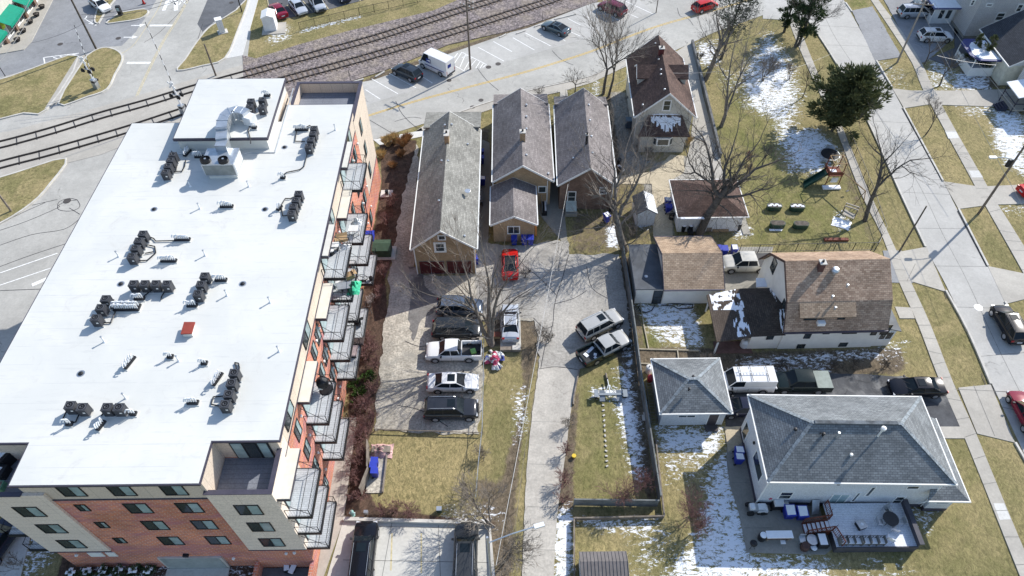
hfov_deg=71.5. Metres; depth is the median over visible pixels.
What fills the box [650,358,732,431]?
garage
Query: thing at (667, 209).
wheelie bin
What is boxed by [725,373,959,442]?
driveway
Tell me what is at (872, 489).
window
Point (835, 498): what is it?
patio door
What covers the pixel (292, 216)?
condenser unit
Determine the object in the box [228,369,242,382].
condenser unit
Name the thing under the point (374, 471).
wheelie bin
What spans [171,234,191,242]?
pipe bundle
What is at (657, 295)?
door
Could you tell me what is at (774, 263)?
window
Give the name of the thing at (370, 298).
bare shrub
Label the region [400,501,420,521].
bare shrub
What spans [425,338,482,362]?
pickup truck
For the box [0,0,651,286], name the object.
white road markings
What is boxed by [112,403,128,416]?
condenser unit
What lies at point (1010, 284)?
driveway
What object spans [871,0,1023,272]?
sidewalk
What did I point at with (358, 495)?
bare shrub
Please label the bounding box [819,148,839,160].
trampoline
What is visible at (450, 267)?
garage door
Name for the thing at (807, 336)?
window
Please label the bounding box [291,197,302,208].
condenser unit
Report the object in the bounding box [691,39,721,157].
garden wall
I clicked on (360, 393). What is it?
evergreen shrub
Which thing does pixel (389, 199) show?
bare shrub
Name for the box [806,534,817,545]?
fire ring
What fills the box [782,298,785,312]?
window
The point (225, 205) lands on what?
pipe bundle
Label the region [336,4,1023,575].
pavement joints
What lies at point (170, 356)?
pipe bundle
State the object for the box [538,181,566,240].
walkway
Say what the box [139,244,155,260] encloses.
refrigerant line
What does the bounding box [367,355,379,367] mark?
bare shrub
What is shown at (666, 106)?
window
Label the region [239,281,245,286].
roof drain
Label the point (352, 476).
bare shrub
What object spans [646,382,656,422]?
ladder
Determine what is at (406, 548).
car park
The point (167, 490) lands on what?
window
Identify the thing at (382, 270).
bare shrub
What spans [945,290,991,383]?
kerb
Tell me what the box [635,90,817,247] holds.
bare tree
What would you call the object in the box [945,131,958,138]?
new slab
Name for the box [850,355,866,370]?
bare shrub
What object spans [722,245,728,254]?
wheelie bin
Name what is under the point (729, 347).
patio
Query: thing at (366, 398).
bare shrub
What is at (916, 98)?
driveway
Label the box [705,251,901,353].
gambrel house
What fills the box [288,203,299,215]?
condenser unit
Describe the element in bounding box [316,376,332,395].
egg chair
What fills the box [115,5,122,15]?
ticket machine
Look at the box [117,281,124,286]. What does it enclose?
roof drain
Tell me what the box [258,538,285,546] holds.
window
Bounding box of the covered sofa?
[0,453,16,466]
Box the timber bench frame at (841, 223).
[831,202,859,229]
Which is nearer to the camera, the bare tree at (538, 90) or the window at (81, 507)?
the window at (81, 507)
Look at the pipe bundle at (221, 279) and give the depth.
55.95 m
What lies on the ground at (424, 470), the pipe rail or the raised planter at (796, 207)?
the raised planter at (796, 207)
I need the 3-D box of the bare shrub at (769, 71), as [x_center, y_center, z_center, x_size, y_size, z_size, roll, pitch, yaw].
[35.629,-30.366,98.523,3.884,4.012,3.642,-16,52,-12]
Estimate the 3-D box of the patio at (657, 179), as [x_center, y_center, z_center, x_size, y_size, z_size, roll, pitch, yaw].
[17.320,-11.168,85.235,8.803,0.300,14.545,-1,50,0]
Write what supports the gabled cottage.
on the ground at (424, 470)
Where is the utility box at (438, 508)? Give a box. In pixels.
[436,506,441,512]
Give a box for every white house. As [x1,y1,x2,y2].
[913,0,1023,38]
[955,10,1023,84]
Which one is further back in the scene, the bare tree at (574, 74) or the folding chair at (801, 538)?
the bare tree at (574, 74)
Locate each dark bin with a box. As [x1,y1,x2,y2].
[669,211,674,219]
[681,225,686,231]
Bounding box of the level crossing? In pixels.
[0,65,242,175]
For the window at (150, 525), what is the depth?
50.73 m
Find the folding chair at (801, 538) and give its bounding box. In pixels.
[797,534,806,543]
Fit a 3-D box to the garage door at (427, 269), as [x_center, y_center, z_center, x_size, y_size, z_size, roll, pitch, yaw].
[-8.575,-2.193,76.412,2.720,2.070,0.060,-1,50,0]
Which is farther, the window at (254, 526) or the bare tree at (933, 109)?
the bare tree at (933, 109)
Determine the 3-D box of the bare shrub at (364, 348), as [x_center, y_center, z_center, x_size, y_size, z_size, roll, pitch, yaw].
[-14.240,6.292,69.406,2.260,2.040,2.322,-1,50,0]
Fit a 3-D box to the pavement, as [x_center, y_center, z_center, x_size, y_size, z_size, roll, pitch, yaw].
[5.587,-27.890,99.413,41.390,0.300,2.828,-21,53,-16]
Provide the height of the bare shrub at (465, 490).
2.349 m
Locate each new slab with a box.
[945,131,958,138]
[969,170,982,176]
[993,503,1010,519]
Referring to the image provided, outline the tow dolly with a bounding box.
[594,378,627,401]
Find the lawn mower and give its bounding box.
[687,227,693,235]
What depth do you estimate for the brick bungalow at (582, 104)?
82.98 m
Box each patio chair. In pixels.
[874,516,884,526]
[880,505,890,512]
[887,533,896,543]
[888,525,900,533]
[896,516,907,526]
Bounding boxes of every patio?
[617,155,684,237]
[713,341,752,352]
[724,426,741,451]
[726,442,831,554]
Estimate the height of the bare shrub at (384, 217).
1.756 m
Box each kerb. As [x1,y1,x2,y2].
[0,55,78,119]
[0,158,66,223]
[57,47,122,105]
[94,0,114,23]
[106,8,148,23]
[177,0,248,70]
[458,51,676,111]
[809,20,926,246]
[876,60,891,85]
[903,107,943,180]
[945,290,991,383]
[957,208,988,265]
[1014,442,1023,459]
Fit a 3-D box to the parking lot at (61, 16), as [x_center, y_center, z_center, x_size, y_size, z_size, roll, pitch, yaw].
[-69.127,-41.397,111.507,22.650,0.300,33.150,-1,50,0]
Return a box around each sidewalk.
[0,0,52,53]
[45,55,84,107]
[226,0,257,58]
[789,18,1023,575]
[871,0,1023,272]
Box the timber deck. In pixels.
[802,499,924,552]
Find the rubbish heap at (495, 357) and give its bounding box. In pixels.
[484,349,504,370]
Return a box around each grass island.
[0,56,76,117]
[0,159,64,221]
[59,48,120,103]
[95,0,112,21]
[107,9,146,22]
[178,0,246,69]
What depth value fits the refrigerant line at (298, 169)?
64.63 m
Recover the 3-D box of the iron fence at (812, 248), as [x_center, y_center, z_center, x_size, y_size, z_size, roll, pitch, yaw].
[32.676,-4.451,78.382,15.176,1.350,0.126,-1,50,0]
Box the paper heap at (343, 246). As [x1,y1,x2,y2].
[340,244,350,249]
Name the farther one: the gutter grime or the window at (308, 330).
the gutter grime
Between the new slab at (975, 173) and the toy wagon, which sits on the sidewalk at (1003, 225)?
the new slab at (975, 173)
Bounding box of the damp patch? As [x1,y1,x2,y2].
[408,267,437,340]
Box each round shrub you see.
[65,567,77,575]
[77,566,93,575]
[94,563,112,575]
[111,563,127,575]
[126,563,142,575]
[140,563,156,575]
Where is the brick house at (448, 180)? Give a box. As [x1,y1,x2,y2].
[409,111,481,273]
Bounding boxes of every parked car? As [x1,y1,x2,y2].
[0,518,15,564]
[87,0,111,12]
[268,2,288,19]
[287,0,307,15]
[308,0,326,12]
[348,521,379,575]
[391,62,422,82]
[423,395,478,421]
[426,370,478,393]
[431,316,481,339]
[436,295,483,317]
[451,522,479,575]
[499,249,519,279]
[499,304,520,341]
[540,20,570,36]
[575,308,623,341]
[597,0,627,16]
[723,250,767,273]
[725,394,749,419]
[886,375,948,398]
[896,3,932,18]
[916,26,953,43]
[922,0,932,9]
[1015,184,1023,196]
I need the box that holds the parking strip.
[362,0,651,104]
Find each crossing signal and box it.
[74,25,99,88]
[145,22,185,114]
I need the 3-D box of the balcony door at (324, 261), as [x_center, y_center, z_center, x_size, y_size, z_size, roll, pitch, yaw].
[-15.869,-2.986,60.284,0.090,2.250,2.700,-1,50,0]
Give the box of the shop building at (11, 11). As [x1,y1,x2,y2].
[0,0,37,46]
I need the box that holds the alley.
[522,366,578,575]
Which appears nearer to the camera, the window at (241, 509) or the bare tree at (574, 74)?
the window at (241, 509)
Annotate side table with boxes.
[348,225,359,235]
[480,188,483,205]
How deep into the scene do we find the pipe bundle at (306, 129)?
68.23 m
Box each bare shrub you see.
[0,550,24,575]
[344,466,359,485]
[345,444,363,468]
[345,489,367,500]
[347,423,366,447]
[350,392,377,411]
[350,410,370,427]
[352,440,371,453]
[358,420,375,436]
[360,342,376,361]
[360,392,373,406]
[364,336,381,350]
[364,377,381,397]
[365,293,375,313]
[365,330,376,340]
[365,408,378,423]
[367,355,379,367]
[373,502,388,516]
[374,283,385,298]
[376,260,391,277]
[378,211,392,224]
[380,192,398,206]
[383,498,402,516]
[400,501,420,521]
[451,473,476,509]
[473,444,490,459]
[479,279,503,299]
[491,516,544,575]
[520,266,532,276]
[530,321,552,343]
[551,490,575,506]
[554,465,575,489]
[557,441,571,454]
[561,414,576,428]
[597,478,644,508]
[627,468,659,491]
[628,222,638,235]
[641,147,655,160]
[673,508,713,540]
[676,483,715,522]
[695,52,704,60]
[700,351,716,357]
[759,54,781,80]
[776,358,791,368]
[785,62,799,79]
[827,359,841,369]
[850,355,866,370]
[878,357,890,369]
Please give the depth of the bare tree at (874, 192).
78.39 m
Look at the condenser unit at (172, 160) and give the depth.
64.54 m
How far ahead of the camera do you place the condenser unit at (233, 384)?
49.10 m
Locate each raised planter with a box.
[766,203,781,210]
[769,220,785,230]
[789,203,805,211]
[792,221,808,229]
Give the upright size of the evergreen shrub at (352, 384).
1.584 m
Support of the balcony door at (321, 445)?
in the apartment building at (167, 477)
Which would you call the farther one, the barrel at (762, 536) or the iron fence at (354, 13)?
the iron fence at (354, 13)
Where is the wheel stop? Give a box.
[554,13,575,19]
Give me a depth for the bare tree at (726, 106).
90.13 m
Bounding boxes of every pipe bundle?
[59,419,74,427]
[93,417,108,432]
[109,301,142,312]
[121,353,137,370]
[124,409,138,417]
[130,293,146,301]
[157,255,178,263]
[163,352,175,359]
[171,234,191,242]
[182,146,192,157]
[183,300,198,308]
[183,397,200,405]
[192,151,203,158]
[197,358,209,366]
[210,369,225,387]
[211,274,228,282]
[217,200,234,208]
[249,122,257,129]
[261,90,271,97]
[275,202,283,211]
[277,172,286,179]
[293,124,309,131]
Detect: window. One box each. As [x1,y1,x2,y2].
[11,507,47,516]
[34,524,68,533]
[55,487,88,496]
[55,540,87,548]
[73,504,91,510]
[87,552,104,556]
[93,522,110,527]
[105,552,117,556]
[106,487,137,495]
[112,537,127,543]
[122,503,154,513]
[140,521,170,529]
[156,536,185,544]
[158,486,189,495]
[174,503,204,512]
[189,520,218,529]
[204,536,231,544]
[233,505,263,514]
[246,522,275,531]
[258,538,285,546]
[285,399,293,431]
[293,417,302,442]
[303,320,310,350]
[303,437,310,460]
[310,340,317,360]
[312,455,318,467]
[314,323,321,345]
[318,361,325,375]
[322,344,328,366]
[322,474,328,484]
[328,209,334,224]
[329,364,335,379]
[346,128,351,141]
[351,201,355,212]
[353,145,357,162]
[359,117,362,136]
[360,200,364,212]
[362,189,366,205]
[363,140,367,157]
[368,161,371,178]
[369,208,372,226]
[433,242,446,252]
[437,235,445,239]
[538,186,546,192]
[567,191,575,200]
[599,187,607,193]
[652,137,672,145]
[662,100,671,110]
[677,415,695,417]
[741,420,749,441]
[752,449,762,482]
[770,258,777,274]
[777,491,794,498]
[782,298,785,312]
[796,344,805,347]
[803,334,811,338]
[838,343,847,346]
[850,492,861,501]
[864,487,876,496]
[877,331,895,339]
[879,324,892,334]
[891,496,906,502]
[905,485,920,488]
[993,12,1006,20]
[1014,4,1023,11]
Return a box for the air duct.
[214,105,257,151]
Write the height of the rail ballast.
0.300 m
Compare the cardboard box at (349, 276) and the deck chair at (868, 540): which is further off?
the cardboard box at (349, 276)
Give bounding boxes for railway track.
[0,0,501,148]
[0,0,561,168]
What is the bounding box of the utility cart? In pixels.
[814,533,829,548]
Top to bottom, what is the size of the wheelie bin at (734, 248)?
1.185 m
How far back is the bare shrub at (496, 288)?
73.81 m
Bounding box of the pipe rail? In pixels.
[374,428,480,434]
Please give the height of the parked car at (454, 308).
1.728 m
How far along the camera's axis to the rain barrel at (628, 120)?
92.78 m
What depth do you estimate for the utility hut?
108.82 m
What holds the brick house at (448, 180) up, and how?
on the ground at (424, 470)
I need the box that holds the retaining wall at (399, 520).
[343,517,494,575]
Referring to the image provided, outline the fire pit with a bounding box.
[854,519,867,530]
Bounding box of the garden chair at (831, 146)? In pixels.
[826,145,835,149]
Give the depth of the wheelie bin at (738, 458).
61.87 m
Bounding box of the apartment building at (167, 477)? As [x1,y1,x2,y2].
[0,78,380,575]
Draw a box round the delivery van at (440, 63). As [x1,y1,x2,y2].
[418,48,455,76]
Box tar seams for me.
[0,8,985,426]
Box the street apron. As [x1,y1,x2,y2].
[763,0,803,19]
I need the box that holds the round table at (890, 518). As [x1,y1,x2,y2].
[883,511,898,525]
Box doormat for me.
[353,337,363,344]
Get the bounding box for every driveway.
[675,42,722,178]
[724,247,772,290]
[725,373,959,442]
[852,6,899,60]
[883,250,912,282]
[884,0,957,62]
[892,88,1015,107]
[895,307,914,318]
[897,247,944,290]
[929,30,967,68]
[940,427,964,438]
[943,181,1023,208]
[958,384,1014,442]
[988,266,1023,302]
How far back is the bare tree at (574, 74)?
97.18 m
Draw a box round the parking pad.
[500,305,520,346]
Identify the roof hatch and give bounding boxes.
[181,322,195,336]
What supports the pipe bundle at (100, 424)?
on the apartment building at (167, 477)
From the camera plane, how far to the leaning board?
59.22 m
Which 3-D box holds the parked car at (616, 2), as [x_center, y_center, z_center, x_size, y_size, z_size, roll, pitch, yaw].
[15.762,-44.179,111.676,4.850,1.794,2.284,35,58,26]
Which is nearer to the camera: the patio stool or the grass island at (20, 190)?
the patio stool
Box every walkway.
[0,537,29,575]
[316,417,355,575]
[374,128,422,144]
[478,140,490,242]
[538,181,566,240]
[560,88,567,95]
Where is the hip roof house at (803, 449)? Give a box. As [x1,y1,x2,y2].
[739,394,970,510]
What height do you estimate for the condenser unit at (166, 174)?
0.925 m
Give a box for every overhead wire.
[0,0,38,60]
[84,0,166,14]
[91,1,174,18]
[496,186,567,564]
[917,0,1023,207]
[935,4,1021,116]
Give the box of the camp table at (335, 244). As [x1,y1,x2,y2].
[331,242,338,251]
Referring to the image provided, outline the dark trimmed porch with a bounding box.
[993,69,1023,114]
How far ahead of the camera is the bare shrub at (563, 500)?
59.77 m
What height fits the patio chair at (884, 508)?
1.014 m
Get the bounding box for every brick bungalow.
[489,88,554,241]
[553,88,616,216]
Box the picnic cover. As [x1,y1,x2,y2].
[370,444,393,458]
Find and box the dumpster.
[372,239,396,259]
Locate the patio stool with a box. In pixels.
[284,565,296,573]
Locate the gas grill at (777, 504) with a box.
[770,499,788,510]
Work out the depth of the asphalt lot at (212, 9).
113.58 m
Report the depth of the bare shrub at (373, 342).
69.92 m
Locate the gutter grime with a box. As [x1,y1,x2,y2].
[875,63,996,395]
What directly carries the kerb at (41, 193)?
on the ground at (424, 470)
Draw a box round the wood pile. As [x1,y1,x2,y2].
[824,237,848,241]
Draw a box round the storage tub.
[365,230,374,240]
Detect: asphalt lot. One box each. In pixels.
[197,0,243,31]
[267,0,362,18]
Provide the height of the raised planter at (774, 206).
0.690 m
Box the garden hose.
[662,303,692,308]
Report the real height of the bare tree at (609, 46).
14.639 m
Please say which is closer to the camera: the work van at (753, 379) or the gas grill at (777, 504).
the gas grill at (777, 504)
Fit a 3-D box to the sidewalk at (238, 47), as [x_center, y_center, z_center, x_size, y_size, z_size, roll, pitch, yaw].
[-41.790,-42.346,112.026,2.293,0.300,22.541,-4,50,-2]
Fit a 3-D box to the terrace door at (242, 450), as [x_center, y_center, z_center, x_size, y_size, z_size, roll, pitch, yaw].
[-17.678,11.018,48.378,2.600,2.250,0.110,-1,50,0]
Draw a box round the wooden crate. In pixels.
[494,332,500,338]
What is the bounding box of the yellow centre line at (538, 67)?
[369,2,738,115]
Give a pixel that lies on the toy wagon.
(765, 511)
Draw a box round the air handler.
[200,148,243,178]
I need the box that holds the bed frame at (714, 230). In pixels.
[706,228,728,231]
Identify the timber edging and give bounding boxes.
[573,369,579,405]
[639,348,698,351]
[640,303,648,348]
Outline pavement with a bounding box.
[416,61,625,130]
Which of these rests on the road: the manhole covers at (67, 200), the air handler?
the manhole covers at (67, 200)
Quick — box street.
[803,0,1023,452]
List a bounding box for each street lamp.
[486,522,544,575]
[977,146,1023,213]
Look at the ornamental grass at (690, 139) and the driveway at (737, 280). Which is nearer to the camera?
the driveway at (737, 280)
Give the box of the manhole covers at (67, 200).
[57,1,500,203]
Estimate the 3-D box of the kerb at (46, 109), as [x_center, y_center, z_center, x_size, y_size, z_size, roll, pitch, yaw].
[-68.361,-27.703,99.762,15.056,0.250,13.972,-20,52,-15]
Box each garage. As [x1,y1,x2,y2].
[628,235,724,303]
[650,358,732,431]
[668,179,750,234]
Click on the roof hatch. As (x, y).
(188, 329)
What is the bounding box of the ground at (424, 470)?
[0,0,1023,575]
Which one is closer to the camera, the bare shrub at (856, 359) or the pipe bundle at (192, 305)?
the pipe bundle at (192, 305)
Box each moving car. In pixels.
[690,0,717,13]
[989,305,1023,344]
[1005,391,1023,432]
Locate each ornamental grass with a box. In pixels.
[375,149,386,157]
[379,133,392,146]
[387,160,397,167]
[388,131,399,143]
[394,149,406,156]
[395,134,409,146]
[402,131,413,140]
[685,135,694,144]
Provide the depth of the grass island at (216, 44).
107.08 m
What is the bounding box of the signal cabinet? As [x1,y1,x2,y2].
[214,16,227,34]
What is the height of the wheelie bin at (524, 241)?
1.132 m
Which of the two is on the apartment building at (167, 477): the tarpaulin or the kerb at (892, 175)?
the tarpaulin
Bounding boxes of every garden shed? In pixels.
[578,551,628,575]
[632,190,657,225]
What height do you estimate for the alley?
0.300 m
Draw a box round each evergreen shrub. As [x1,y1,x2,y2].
[347,373,364,388]
[349,386,366,402]
[359,368,376,386]
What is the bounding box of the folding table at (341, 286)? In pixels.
[335,281,351,290]
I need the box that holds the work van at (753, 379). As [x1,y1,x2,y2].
[724,365,777,394]
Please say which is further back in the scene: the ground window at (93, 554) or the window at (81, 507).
the ground window at (93, 554)
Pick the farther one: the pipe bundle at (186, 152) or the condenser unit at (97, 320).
the pipe bundle at (186, 152)
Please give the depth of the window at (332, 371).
62.05 m
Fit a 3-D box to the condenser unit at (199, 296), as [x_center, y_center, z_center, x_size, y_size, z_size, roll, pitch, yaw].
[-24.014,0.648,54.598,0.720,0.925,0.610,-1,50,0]
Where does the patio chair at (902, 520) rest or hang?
on the timber deck
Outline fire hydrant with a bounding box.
[349,510,354,516]
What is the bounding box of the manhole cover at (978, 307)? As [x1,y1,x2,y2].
[974,304,982,310]
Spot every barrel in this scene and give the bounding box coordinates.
[625,117,631,127]
[757,531,766,541]
[800,541,809,551]
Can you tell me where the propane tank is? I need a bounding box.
[740,339,748,348]
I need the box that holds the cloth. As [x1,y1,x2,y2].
[352,218,362,225]
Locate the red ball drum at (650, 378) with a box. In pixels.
[647,374,652,382]
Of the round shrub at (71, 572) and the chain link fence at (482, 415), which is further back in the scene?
the chain link fence at (482, 415)
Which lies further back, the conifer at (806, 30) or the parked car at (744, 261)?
the conifer at (806, 30)
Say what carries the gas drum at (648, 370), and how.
on the ground at (424, 470)
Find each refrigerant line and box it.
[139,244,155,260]
[211,395,222,406]
[281,196,293,215]
[284,154,307,174]
[294,130,304,141]
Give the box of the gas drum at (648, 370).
[645,364,651,373]
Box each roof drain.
[76,370,84,376]
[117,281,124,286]
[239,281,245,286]
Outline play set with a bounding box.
[803,155,865,204]
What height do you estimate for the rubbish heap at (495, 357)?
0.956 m
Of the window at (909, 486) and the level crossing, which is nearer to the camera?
the window at (909, 486)
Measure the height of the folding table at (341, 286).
0.760 m
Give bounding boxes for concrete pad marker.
[380,189,392,197]
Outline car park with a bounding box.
[327,522,490,575]
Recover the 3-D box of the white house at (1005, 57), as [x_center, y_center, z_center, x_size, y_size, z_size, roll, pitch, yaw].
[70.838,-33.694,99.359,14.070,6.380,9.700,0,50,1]
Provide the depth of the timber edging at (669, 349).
70.40 m
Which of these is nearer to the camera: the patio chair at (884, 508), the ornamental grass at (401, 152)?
the patio chair at (884, 508)
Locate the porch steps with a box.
[541,195,546,215]
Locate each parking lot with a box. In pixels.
[0,0,155,76]
[375,145,533,434]
[474,240,629,368]
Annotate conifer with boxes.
[777,0,802,32]
[791,0,830,45]
[803,61,894,142]
[963,33,984,60]
[973,34,999,67]
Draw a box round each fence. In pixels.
[298,0,420,29]
[475,338,484,497]
[512,364,538,573]
[565,70,626,95]
[573,498,658,506]
[573,517,574,575]
[574,438,664,520]
[621,246,661,500]
[739,242,878,252]
[846,129,886,250]
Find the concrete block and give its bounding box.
[500,345,520,351]
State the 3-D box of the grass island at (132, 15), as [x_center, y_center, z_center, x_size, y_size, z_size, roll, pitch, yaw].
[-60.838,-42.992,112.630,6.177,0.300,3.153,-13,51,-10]
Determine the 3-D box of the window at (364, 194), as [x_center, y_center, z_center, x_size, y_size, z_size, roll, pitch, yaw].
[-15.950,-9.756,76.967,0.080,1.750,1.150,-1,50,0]
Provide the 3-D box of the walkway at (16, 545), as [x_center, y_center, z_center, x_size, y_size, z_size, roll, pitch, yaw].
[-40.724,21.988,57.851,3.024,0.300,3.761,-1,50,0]
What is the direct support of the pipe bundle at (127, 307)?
on the apartment building at (167, 477)
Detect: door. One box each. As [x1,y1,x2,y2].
[228,443,274,457]
[264,19,273,30]
[285,478,295,509]
[302,388,313,415]
[311,426,317,434]
[319,313,328,334]
[319,444,325,452]
[320,259,327,272]
[327,343,333,354]
[334,362,339,373]
[339,218,347,232]
[340,170,346,184]
[419,261,445,273]
[446,260,472,273]
[641,215,649,225]
[651,290,662,303]
[705,415,719,424]
[827,494,850,503]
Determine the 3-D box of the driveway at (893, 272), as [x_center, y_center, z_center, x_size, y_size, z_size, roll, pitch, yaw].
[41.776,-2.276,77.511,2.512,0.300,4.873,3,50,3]
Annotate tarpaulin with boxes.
[346,281,361,295]
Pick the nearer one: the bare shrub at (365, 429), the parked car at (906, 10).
the bare shrub at (365, 429)
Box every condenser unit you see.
[63,401,77,414]
[75,403,93,416]
[89,314,106,327]
[94,304,110,316]
[99,295,114,306]
[100,403,115,416]
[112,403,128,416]
[126,253,139,265]
[128,280,140,292]
[130,245,144,257]
[133,237,147,249]
[137,230,151,242]
[139,280,151,292]
[150,280,162,292]
[160,169,172,180]
[161,280,175,292]
[163,163,174,174]
[165,157,177,168]
[168,152,180,163]
[192,290,206,302]
[195,281,209,293]
[199,272,212,284]
[219,400,234,413]
[222,390,237,403]
[225,379,240,392]
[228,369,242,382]
[245,104,255,113]
[246,98,256,109]
[257,105,268,115]
[258,97,268,107]
[287,210,297,221]
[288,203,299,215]
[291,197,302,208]
[294,191,304,202]
[304,144,314,154]
[306,137,316,148]
[309,131,318,142]
[310,126,319,136]
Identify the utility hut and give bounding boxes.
[260,8,285,34]
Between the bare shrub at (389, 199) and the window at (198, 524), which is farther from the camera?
the bare shrub at (389, 199)
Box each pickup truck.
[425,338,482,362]
[575,329,631,367]
[775,368,833,394]
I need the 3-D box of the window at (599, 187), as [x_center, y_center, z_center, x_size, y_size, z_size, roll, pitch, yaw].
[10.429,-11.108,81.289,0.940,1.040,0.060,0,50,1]
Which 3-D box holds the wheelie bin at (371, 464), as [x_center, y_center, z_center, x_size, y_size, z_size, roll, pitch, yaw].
[-12.047,15.632,62.007,0.648,1.132,0.544,-1,50,0]
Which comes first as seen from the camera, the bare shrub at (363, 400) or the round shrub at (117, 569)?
the round shrub at (117, 569)
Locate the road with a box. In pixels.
[0,0,764,360]
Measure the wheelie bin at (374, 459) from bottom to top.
1.132 m
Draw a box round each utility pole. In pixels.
[0,195,11,211]
[71,0,96,48]
[204,44,216,75]
[460,0,473,69]
[896,0,933,62]
[898,206,926,251]
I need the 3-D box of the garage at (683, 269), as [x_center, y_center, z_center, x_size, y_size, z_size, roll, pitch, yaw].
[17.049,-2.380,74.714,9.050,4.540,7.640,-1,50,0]
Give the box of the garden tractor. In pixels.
[745,502,766,515]
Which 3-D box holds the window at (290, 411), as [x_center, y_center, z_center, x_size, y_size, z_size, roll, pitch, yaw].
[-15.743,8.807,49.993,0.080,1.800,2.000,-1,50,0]
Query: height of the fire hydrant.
0.930 m
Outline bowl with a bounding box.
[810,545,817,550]
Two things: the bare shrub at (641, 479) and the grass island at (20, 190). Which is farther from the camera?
the grass island at (20, 190)
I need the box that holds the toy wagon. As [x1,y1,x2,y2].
[757,505,768,514]
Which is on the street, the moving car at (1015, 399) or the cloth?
the moving car at (1015, 399)
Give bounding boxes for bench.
[334,232,347,242]
[351,345,357,357]
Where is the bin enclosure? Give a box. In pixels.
[359,439,386,494]
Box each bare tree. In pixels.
[390,207,570,347]
[440,468,508,541]
[532,86,544,93]
[547,94,683,253]
[562,67,589,92]
[570,0,668,94]
[584,0,648,97]
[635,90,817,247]
[689,0,775,81]
[700,2,794,127]
[710,0,763,59]
[785,0,828,47]
[799,65,824,97]
[806,0,847,37]
[850,98,968,220]
[923,94,950,134]
[924,36,946,64]
[939,48,969,85]
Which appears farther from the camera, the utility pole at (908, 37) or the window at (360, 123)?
the utility pole at (908, 37)
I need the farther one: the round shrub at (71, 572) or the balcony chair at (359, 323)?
the balcony chair at (359, 323)
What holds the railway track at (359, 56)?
on the rail ballast
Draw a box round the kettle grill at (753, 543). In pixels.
[750,540,757,548]
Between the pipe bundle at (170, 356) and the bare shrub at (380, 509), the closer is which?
the pipe bundle at (170, 356)
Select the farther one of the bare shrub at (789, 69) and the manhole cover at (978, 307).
the bare shrub at (789, 69)
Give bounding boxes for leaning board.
[808,500,819,514]
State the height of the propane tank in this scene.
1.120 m
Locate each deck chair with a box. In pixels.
[837,535,849,545]
[847,535,856,544]
[853,535,863,545]
[861,535,872,545]
[870,535,879,545]
[877,535,887,545]
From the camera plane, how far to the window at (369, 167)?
79.75 m
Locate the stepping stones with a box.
[602,404,607,466]
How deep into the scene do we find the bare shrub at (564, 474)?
60.63 m
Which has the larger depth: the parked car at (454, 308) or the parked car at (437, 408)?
the parked car at (454, 308)
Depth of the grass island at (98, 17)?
112.82 m
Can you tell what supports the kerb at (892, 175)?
on the ground at (424, 470)
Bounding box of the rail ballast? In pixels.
[243,0,597,96]
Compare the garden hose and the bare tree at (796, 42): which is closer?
the garden hose
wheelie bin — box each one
[369,462,377,468]
[370,457,378,465]
[370,467,378,478]
[480,176,484,185]
[511,234,516,244]
[521,234,526,244]
[528,234,533,244]
[602,211,610,222]
[663,197,671,207]
[664,203,672,213]
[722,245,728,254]
[729,244,738,253]
[732,446,744,455]
[732,453,744,465]
[780,504,796,518]
[796,505,809,519]
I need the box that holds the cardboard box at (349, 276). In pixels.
[346,269,356,280]
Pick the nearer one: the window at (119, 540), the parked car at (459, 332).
the window at (119, 540)
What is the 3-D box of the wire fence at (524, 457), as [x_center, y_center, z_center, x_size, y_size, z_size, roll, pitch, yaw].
[1.156,15.257,62.346,0.318,0.950,20.543,5,50,5]
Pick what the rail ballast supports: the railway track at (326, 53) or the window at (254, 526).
the railway track at (326, 53)
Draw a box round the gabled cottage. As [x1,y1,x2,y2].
[625,36,697,151]
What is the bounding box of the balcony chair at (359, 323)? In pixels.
[355,317,362,326]

